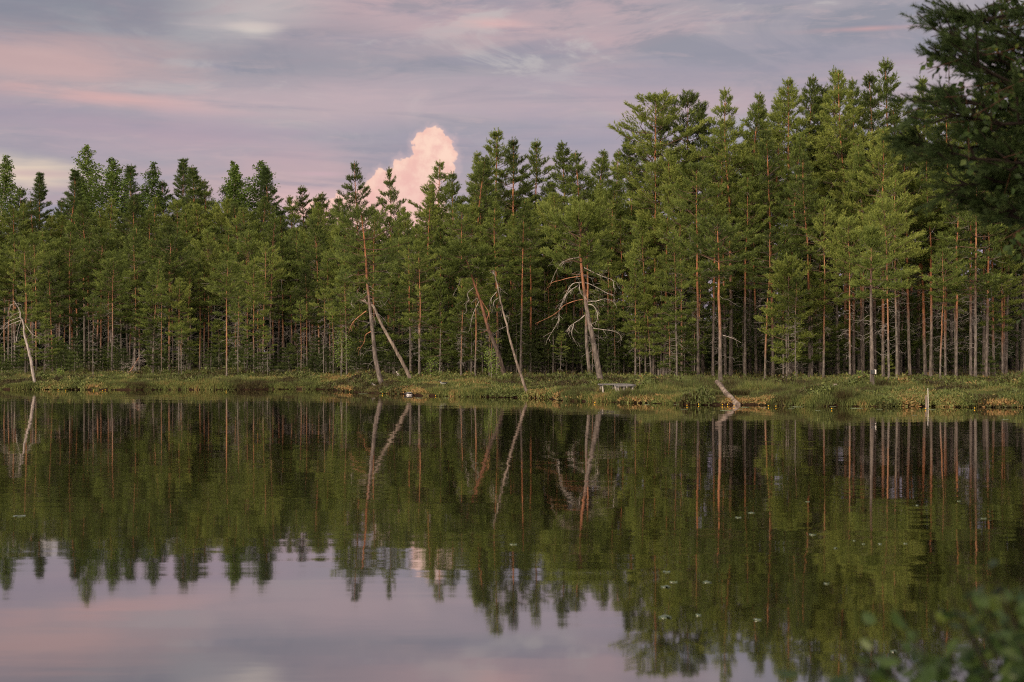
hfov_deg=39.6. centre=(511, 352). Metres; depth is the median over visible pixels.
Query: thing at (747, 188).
pine tree
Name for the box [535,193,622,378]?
pine tree
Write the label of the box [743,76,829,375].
pine tree
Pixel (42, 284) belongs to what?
pine tree
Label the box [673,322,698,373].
pine tree
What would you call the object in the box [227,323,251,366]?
pine tree
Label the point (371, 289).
pine tree
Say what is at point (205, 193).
pine tree
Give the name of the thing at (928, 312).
pine tree
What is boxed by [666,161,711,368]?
pine tree
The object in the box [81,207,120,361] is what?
pine tree
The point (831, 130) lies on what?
pine tree
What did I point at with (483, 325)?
pine tree
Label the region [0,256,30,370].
pine tree
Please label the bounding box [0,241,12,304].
pine tree
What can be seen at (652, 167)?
pine tree
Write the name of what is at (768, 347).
pine tree
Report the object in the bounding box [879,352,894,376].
pine tree
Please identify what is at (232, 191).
pine tree
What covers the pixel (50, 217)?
pine tree
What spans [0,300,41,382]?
dead snag
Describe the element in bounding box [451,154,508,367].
pine tree
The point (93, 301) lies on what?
pine tree
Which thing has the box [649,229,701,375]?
pine tree
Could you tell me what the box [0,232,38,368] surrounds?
pine tree
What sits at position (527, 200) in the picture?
pine tree
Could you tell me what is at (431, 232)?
pine tree
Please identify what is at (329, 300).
pine tree
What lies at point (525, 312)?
pine tree
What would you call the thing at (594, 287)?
pine tree
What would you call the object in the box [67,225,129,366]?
pine tree
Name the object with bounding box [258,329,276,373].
pine tree
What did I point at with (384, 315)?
pine tree
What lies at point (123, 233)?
pine tree
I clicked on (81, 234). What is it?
pine tree
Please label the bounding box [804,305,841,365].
pine tree
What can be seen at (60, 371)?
birch sapling
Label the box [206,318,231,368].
pine tree
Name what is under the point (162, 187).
pine tree
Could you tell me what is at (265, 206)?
pine tree
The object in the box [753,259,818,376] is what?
pine tree
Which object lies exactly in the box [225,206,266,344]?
pine tree
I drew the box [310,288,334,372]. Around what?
pine tree
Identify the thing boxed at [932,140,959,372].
pine tree
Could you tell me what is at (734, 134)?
pine tree
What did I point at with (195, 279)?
pine tree
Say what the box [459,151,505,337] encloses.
pine tree
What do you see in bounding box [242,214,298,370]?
pine tree
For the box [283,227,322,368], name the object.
pine tree
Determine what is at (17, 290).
pine tree
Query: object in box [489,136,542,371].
pine tree
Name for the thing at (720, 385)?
slanting log
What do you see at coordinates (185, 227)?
pine tree
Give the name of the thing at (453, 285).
pine tree
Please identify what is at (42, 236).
pine tree
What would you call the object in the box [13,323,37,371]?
pine tree
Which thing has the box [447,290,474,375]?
pine tree
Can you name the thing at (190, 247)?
pine tree
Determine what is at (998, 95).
pine tree
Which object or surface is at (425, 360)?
pine tree
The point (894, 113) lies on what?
pine tree
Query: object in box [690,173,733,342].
pine tree
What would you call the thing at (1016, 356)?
pine tree
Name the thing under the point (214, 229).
pine tree
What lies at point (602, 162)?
pine tree
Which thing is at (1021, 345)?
pine tree
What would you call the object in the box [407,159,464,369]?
pine tree
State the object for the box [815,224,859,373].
pine tree
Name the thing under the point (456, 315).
pine tree
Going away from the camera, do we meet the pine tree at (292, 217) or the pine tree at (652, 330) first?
the pine tree at (652, 330)
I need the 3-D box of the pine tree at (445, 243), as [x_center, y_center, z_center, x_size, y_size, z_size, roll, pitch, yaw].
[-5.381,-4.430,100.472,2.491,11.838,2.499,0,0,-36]
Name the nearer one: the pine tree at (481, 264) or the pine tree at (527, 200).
the pine tree at (481, 264)
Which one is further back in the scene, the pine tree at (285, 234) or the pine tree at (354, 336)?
the pine tree at (285, 234)
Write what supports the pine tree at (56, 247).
on the ground
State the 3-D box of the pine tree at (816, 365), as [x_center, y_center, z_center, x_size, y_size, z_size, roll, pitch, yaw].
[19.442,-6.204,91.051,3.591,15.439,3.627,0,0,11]
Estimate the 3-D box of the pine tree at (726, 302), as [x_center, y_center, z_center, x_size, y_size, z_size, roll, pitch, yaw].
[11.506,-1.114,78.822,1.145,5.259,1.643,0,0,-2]
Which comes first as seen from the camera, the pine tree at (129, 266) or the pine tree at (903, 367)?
the pine tree at (903, 367)
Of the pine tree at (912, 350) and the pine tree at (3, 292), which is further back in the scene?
the pine tree at (3, 292)
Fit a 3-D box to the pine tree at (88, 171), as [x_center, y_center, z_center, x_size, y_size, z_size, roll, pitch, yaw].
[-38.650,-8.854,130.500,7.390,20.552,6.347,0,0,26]
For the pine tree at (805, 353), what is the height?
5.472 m
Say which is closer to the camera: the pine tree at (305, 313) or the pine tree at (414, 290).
the pine tree at (305, 313)
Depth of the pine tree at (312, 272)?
114.84 m
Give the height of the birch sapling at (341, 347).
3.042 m
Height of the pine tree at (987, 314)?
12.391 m
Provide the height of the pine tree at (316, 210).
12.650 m
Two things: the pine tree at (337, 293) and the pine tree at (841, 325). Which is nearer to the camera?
the pine tree at (841, 325)
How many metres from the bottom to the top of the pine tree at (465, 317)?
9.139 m
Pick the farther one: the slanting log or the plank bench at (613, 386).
the plank bench at (613, 386)
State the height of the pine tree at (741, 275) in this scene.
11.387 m
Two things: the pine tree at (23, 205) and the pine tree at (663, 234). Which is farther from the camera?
the pine tree at (23, 205)
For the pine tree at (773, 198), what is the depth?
89.10 m
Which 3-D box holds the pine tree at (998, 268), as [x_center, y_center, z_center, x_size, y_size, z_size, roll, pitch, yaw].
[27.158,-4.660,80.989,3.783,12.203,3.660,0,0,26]
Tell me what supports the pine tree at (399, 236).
on the ground
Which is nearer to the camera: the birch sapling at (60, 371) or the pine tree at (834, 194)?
the pine tree at (834, 194)
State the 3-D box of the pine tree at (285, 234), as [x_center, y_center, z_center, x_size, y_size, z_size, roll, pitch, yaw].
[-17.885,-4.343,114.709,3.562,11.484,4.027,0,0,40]
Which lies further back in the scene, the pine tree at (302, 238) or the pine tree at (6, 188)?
the pine tree at (6, 188)
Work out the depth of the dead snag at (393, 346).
75.19 m
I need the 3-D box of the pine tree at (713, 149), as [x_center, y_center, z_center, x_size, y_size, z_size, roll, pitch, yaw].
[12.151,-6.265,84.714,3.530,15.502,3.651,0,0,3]
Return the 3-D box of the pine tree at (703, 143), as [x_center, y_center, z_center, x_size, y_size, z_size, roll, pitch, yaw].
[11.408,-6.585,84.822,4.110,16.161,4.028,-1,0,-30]
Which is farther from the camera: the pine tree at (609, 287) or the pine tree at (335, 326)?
the pine tree at (335, 326)
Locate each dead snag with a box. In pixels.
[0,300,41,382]
[351,289,411,378]
[489,270,527,392]
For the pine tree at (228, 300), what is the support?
on the ground
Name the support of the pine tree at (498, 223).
on the ground
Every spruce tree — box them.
[13,172,55,365]
[45,168,90,367]
[116,163,162,365]
[166,157,194,365]
[169,165,216,366]
[250,165,294,364]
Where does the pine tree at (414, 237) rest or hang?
on the ground
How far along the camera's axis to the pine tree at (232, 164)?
126.40 m
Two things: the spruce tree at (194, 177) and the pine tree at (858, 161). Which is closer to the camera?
the pine tree at (858, 161)
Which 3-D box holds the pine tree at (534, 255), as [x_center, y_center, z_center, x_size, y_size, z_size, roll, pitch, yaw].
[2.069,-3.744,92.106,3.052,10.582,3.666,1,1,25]
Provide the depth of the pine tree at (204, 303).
102.27 m
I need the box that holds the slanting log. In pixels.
[715,380,739,404]
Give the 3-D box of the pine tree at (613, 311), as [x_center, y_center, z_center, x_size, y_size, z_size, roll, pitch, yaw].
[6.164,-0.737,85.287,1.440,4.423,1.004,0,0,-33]
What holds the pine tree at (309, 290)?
on the ground
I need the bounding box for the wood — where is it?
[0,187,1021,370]
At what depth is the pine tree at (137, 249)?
103.61 m
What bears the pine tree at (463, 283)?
on the ground
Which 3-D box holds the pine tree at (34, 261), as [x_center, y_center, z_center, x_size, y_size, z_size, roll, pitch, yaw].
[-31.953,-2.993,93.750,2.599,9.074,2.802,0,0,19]
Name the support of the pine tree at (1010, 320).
on the ground
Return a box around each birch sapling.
[54,366,65,375]
[328,330,351,373]
[423,358,439,375]
[484,348,500,376]
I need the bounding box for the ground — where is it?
[1,356,1016,406]
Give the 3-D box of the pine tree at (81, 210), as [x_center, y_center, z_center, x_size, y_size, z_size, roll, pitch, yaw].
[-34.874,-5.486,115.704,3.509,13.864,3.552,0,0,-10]
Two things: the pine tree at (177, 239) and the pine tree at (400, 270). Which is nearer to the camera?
the pine tree at (400, 270)
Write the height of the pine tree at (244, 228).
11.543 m
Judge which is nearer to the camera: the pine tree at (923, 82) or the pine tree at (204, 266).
the pine tree at (923, 82)
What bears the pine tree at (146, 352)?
on the ground
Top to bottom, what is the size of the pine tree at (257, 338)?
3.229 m
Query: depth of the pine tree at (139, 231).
110.75 m
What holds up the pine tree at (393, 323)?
on the ground
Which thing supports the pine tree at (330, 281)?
on the ground
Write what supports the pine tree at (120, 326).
on the ground
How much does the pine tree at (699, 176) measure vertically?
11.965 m
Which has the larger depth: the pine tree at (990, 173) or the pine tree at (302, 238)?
the pine tree at (302, 238)
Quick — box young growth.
[0,284,1020,375]
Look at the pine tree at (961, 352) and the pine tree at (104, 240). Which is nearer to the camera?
the pine tree at (961, 352)
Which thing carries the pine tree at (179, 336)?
on the ground
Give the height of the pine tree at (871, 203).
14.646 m
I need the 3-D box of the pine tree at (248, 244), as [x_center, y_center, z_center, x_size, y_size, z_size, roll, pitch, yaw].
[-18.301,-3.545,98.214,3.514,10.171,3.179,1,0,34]
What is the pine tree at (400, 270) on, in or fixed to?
on the ground
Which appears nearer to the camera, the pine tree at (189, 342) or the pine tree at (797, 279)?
the pine tree at (797, 279)
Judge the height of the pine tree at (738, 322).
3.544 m
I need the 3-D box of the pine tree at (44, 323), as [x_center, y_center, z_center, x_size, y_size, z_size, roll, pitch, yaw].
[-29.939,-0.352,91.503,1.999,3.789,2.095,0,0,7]
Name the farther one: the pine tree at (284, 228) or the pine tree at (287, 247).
the pine tree at (284, 228)
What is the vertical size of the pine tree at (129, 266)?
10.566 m
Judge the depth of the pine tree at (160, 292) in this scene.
92.72 m
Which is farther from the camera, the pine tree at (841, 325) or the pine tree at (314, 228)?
the pine tree at (314, 228)
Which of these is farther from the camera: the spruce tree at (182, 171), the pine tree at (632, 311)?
the spruce tree at (182, 171)
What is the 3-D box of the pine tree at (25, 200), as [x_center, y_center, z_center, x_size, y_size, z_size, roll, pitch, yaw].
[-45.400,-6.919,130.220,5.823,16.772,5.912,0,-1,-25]
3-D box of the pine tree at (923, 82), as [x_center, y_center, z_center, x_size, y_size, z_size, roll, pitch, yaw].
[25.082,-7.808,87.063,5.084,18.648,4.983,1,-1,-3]
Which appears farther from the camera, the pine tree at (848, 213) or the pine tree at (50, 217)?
the pine tree at (50, 217)
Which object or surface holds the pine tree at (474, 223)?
on the ground
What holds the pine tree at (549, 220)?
on the ground
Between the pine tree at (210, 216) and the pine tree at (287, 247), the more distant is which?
the pine tree at (210, 216)
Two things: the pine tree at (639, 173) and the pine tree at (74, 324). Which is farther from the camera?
the pine tree at (74, 324)
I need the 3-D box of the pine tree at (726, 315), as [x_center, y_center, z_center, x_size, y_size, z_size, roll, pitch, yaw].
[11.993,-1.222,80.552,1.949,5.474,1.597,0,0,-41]
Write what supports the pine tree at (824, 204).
on the ground
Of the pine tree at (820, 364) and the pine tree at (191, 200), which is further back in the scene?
the pine tree at (191, 200)
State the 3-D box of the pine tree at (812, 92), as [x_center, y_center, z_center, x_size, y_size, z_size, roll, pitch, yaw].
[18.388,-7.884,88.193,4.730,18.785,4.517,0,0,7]
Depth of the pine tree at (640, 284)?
93.73 m
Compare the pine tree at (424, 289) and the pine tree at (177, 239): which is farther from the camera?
the pine tree at (177, 239)
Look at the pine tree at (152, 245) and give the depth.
107.67 m
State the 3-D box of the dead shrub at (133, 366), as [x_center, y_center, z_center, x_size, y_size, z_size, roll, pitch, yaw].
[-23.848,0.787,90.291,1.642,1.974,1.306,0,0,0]
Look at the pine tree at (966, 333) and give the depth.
88.95 m
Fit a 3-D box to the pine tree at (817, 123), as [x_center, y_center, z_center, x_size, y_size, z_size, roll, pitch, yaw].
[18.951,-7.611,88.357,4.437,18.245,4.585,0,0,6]
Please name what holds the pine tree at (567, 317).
on the ground
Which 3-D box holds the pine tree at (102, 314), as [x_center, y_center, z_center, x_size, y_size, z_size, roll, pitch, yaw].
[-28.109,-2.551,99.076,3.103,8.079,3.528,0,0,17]
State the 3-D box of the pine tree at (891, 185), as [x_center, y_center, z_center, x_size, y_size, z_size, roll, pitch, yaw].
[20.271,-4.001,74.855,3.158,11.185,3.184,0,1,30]
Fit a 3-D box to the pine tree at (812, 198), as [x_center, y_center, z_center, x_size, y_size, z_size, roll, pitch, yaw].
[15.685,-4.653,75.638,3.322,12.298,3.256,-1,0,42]
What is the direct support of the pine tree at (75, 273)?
on the ground
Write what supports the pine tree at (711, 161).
on the ground
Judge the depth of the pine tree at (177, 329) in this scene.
88.98 m
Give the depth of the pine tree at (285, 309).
100.13 m
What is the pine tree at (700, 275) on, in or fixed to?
on the ground
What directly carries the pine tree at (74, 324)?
on the ground
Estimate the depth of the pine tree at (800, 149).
78.30 m
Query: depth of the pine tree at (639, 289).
80.47 m
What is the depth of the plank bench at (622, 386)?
60.03 m
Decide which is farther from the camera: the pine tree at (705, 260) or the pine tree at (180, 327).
the pine tree at (180, 327)
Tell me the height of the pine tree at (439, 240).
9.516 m
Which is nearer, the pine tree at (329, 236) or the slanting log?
the slanting log
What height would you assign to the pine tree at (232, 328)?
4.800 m
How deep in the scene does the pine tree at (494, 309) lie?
83.98 m
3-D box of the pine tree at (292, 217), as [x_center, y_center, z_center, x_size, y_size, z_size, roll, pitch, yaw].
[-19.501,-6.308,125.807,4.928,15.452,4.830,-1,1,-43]
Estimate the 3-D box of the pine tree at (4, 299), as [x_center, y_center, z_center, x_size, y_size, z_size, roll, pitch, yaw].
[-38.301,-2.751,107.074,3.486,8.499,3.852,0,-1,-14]
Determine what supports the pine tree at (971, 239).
on the ground
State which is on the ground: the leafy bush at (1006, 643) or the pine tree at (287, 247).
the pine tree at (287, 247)
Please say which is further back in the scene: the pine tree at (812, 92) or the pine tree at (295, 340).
the pine tree at (295, 340)
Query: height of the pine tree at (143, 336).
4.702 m
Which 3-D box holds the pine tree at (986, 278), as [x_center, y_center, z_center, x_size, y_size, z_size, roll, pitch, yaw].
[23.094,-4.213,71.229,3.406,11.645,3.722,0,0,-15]
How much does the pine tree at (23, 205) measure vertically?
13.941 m
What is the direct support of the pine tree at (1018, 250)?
on the ground
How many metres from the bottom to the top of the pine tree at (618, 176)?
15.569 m
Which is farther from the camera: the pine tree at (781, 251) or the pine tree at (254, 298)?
the pine tree at (254, 298)
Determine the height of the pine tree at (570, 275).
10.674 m
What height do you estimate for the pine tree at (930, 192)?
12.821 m
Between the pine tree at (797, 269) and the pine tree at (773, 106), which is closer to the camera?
the pine tree at (797, 269)
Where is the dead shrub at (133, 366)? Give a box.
[123,353,147,374]
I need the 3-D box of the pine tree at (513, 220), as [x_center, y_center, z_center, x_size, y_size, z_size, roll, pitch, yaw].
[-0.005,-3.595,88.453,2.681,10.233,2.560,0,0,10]
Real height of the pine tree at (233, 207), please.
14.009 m
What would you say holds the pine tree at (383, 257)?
on the ground
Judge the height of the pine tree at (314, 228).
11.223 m
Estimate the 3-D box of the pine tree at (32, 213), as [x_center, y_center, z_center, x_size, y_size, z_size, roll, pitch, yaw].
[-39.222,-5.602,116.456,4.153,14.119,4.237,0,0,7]
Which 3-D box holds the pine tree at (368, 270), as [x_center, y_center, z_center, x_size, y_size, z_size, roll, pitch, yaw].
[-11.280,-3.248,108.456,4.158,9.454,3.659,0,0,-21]
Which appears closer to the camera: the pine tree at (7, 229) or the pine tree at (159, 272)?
the pine tree at (159, 272)
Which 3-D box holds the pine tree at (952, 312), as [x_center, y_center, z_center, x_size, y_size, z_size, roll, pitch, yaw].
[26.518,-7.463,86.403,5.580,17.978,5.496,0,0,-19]
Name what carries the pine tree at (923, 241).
on the ground
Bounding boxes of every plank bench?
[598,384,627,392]
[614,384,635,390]
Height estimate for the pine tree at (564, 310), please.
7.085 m
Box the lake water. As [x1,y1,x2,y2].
[0,389,1023,681]
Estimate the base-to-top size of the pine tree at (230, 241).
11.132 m
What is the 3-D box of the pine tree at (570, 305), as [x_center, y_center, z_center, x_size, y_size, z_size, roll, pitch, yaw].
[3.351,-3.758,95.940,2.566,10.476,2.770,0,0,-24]
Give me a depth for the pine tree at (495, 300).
82.00 m
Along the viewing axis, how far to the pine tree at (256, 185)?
129.62 m
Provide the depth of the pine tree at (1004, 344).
81.96 m
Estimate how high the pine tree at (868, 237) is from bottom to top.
7.273 m
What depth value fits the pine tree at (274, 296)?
108.43 m
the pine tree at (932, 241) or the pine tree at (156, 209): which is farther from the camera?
the pine tree at (156, 209)
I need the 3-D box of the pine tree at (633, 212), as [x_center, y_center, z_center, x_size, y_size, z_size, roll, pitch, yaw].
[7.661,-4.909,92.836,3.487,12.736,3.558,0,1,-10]
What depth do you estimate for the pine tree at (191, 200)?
130.98 m
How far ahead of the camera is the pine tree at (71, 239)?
102.01 m
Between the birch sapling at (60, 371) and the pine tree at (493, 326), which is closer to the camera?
the pine tree at (493, 326)
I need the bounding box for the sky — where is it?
[0,0,1023,352]
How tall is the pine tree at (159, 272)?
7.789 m
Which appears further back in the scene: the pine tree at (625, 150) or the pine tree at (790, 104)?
the pine tree at (625, 150)
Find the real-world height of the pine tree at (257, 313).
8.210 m
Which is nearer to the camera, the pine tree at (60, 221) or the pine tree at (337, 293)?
the pine tree at (337, 293)
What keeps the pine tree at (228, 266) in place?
on the ground
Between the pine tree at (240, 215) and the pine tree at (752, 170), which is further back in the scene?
the pine tree at (240, 215)
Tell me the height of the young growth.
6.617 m
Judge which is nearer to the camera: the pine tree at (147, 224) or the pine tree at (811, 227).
the pine tree at (811, 227)
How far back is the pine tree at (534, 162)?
101.72 m
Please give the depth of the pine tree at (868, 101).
81.93 m
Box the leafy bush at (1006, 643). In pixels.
[774,560,1023,681]
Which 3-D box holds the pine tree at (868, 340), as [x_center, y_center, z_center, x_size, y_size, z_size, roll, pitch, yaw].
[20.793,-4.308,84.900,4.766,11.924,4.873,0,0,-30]
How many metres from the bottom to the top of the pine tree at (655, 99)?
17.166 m
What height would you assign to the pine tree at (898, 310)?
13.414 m
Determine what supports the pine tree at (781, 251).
on the ground
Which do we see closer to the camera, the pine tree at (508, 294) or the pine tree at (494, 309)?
the pine tree at (494, 309)
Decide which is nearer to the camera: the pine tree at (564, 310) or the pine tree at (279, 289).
the pine tree at (564, 310)
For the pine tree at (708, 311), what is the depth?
90.08 m
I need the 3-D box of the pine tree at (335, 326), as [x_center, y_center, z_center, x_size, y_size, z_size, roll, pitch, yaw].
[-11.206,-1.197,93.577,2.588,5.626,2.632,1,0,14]
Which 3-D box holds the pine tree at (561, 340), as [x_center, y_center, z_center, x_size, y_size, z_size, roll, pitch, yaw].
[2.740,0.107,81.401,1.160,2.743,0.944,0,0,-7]
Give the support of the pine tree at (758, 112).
on the ground
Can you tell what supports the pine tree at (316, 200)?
on the ground
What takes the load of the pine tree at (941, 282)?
on the ground
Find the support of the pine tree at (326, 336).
on the ground
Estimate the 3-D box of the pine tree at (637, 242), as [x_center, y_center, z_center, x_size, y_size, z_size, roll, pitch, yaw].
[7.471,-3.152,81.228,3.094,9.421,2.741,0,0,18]
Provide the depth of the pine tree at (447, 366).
88.90 m
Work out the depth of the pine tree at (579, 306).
88.58 m
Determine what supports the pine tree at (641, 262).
on the ground
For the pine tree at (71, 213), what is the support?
on the ground
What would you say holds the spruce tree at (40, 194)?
on the ground
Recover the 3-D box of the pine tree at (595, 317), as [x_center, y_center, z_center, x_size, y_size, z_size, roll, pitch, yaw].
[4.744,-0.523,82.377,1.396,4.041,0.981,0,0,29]
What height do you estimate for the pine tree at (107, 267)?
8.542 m
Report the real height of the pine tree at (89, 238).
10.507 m
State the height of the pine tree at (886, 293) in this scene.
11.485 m
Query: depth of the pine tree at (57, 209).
129.96 m
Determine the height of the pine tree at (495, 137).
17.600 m
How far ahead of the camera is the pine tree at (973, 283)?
88.81 m
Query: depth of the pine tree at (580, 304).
94.02 m
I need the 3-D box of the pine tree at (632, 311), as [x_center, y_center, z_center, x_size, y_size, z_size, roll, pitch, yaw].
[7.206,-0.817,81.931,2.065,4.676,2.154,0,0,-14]
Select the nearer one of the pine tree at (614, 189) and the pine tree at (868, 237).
the pine tree at (868, 237)
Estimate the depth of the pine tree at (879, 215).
67.89 m
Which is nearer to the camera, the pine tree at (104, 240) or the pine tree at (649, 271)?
the pine tree at (649, 271)
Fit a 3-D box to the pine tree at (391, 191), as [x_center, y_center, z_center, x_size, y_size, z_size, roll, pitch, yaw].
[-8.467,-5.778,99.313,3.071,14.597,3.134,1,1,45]
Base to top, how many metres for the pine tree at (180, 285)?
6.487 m
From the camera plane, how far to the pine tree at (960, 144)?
82.40 m
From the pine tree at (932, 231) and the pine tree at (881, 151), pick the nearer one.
the pine tree at (881, 151)
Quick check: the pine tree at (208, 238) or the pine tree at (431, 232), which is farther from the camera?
the pine tree at (208, 238)
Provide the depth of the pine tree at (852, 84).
86.16 m
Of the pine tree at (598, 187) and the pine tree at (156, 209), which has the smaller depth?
the pine tree at (598, 187)
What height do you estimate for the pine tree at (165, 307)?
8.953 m
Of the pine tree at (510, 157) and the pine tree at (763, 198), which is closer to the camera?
the pine tree at (763, 198)
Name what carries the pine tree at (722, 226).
on the ground
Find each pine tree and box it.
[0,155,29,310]
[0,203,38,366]
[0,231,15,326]
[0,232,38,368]
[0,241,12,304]
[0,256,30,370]
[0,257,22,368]
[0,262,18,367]
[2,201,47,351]
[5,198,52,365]
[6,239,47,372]
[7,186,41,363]
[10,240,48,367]
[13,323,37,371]
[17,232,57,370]
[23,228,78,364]
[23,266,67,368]
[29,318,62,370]
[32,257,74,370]
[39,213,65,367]
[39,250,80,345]
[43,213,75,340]
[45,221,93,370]
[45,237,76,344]
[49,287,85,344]
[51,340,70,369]
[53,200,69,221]
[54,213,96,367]
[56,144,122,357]
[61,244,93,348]
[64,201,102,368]
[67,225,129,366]
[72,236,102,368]
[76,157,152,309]
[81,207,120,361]
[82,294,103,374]
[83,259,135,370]
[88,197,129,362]
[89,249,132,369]
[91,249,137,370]
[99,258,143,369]
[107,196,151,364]
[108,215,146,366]
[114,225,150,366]
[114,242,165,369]
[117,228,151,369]
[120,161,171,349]
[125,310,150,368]
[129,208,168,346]
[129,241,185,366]
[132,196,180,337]
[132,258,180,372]
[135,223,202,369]
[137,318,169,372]
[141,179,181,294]
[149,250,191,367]
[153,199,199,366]
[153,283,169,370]
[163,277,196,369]
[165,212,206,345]
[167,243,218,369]
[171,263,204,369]
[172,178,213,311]
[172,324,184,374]
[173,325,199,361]
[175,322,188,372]
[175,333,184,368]
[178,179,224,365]
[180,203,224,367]
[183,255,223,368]
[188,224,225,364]
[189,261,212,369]
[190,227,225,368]
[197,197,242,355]
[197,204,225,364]
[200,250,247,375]
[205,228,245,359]
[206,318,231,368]
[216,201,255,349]
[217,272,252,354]
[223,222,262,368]
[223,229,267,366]
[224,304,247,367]
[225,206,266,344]
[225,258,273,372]
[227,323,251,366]
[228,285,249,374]
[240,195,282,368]
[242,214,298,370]
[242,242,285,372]
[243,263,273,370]
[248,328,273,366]
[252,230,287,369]
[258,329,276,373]
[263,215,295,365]
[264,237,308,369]
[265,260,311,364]
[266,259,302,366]
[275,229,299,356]
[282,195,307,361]
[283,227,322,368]
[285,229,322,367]
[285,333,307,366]
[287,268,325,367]
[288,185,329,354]
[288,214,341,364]
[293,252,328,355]
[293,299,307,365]
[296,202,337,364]
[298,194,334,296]
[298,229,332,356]
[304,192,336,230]
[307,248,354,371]
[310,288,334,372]
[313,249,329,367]
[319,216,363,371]
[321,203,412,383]
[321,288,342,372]
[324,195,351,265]
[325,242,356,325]
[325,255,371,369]
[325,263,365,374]
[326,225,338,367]
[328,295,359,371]
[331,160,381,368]
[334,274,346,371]
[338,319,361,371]
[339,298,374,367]
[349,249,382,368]
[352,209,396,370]
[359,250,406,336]
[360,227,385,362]
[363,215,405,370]
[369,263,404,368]
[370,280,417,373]
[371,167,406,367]
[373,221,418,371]
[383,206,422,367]
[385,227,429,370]
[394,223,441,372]
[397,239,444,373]
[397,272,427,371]
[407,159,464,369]
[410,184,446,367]
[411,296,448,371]
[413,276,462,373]
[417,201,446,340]
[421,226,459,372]
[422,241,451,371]
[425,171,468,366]
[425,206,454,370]
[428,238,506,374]
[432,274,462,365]
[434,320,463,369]
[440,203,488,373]
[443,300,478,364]
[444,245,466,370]
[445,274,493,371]
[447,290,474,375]
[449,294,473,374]
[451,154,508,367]
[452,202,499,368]
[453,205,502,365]
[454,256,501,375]
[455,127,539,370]
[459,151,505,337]
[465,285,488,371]
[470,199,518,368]
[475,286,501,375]
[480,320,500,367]
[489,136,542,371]
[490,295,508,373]
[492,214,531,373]
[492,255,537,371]
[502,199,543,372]
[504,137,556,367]
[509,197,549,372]
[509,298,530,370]
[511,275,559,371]
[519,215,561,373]
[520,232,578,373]
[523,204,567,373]
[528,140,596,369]
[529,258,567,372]
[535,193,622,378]
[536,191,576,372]
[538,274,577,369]
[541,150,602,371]
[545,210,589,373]
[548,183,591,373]
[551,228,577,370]
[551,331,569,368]
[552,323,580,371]
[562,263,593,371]
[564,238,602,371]
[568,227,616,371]
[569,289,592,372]
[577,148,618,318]
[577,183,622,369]
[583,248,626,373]
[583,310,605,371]
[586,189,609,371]
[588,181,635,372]
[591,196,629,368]
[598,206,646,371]
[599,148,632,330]
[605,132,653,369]
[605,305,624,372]
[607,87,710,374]
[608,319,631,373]
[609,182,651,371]
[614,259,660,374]
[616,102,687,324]
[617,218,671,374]
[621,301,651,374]
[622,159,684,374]
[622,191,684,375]
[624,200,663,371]
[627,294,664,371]
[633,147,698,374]
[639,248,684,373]
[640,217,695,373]
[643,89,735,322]
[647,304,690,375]
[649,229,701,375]
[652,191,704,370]
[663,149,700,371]
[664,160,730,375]
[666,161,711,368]
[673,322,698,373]
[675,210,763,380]
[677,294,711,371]
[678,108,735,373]
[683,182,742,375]
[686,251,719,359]
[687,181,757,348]
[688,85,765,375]
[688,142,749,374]
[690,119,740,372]
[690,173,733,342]
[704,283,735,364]
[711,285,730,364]
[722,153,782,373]
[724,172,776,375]
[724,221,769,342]
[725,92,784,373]
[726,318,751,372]
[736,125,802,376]
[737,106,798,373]
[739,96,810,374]
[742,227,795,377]
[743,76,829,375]
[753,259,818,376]
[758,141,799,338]
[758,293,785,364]
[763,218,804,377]
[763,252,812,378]
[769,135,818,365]
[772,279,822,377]
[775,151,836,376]
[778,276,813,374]
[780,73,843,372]
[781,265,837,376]
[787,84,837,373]
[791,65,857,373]
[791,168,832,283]
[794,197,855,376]
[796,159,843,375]
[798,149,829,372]
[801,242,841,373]
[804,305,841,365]
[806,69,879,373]
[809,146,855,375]
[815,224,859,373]
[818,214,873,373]
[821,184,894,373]
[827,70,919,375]
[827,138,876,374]
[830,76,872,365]
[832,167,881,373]
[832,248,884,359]
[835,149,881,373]
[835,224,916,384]
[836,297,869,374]
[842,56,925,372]
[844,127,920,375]
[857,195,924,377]
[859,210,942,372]
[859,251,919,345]
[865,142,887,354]
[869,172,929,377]
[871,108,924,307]
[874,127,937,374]
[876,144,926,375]
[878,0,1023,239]
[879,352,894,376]
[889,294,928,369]
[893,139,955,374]
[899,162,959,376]
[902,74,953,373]
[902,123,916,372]
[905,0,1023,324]
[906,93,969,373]
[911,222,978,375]
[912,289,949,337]
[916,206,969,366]
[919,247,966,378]
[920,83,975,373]
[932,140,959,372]
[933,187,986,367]
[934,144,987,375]
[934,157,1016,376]
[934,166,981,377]
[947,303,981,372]
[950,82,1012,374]
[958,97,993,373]
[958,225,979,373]
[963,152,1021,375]
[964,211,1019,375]
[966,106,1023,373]
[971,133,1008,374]
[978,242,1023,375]
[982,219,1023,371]
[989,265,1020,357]
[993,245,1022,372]
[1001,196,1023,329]
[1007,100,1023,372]
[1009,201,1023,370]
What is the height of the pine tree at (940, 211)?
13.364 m
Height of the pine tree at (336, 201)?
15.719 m
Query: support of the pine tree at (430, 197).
on the ground
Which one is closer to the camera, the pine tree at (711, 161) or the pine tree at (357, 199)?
the pine tree at (711, 161)
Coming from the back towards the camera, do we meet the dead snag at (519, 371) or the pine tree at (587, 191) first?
the pine tree at (587, 191)

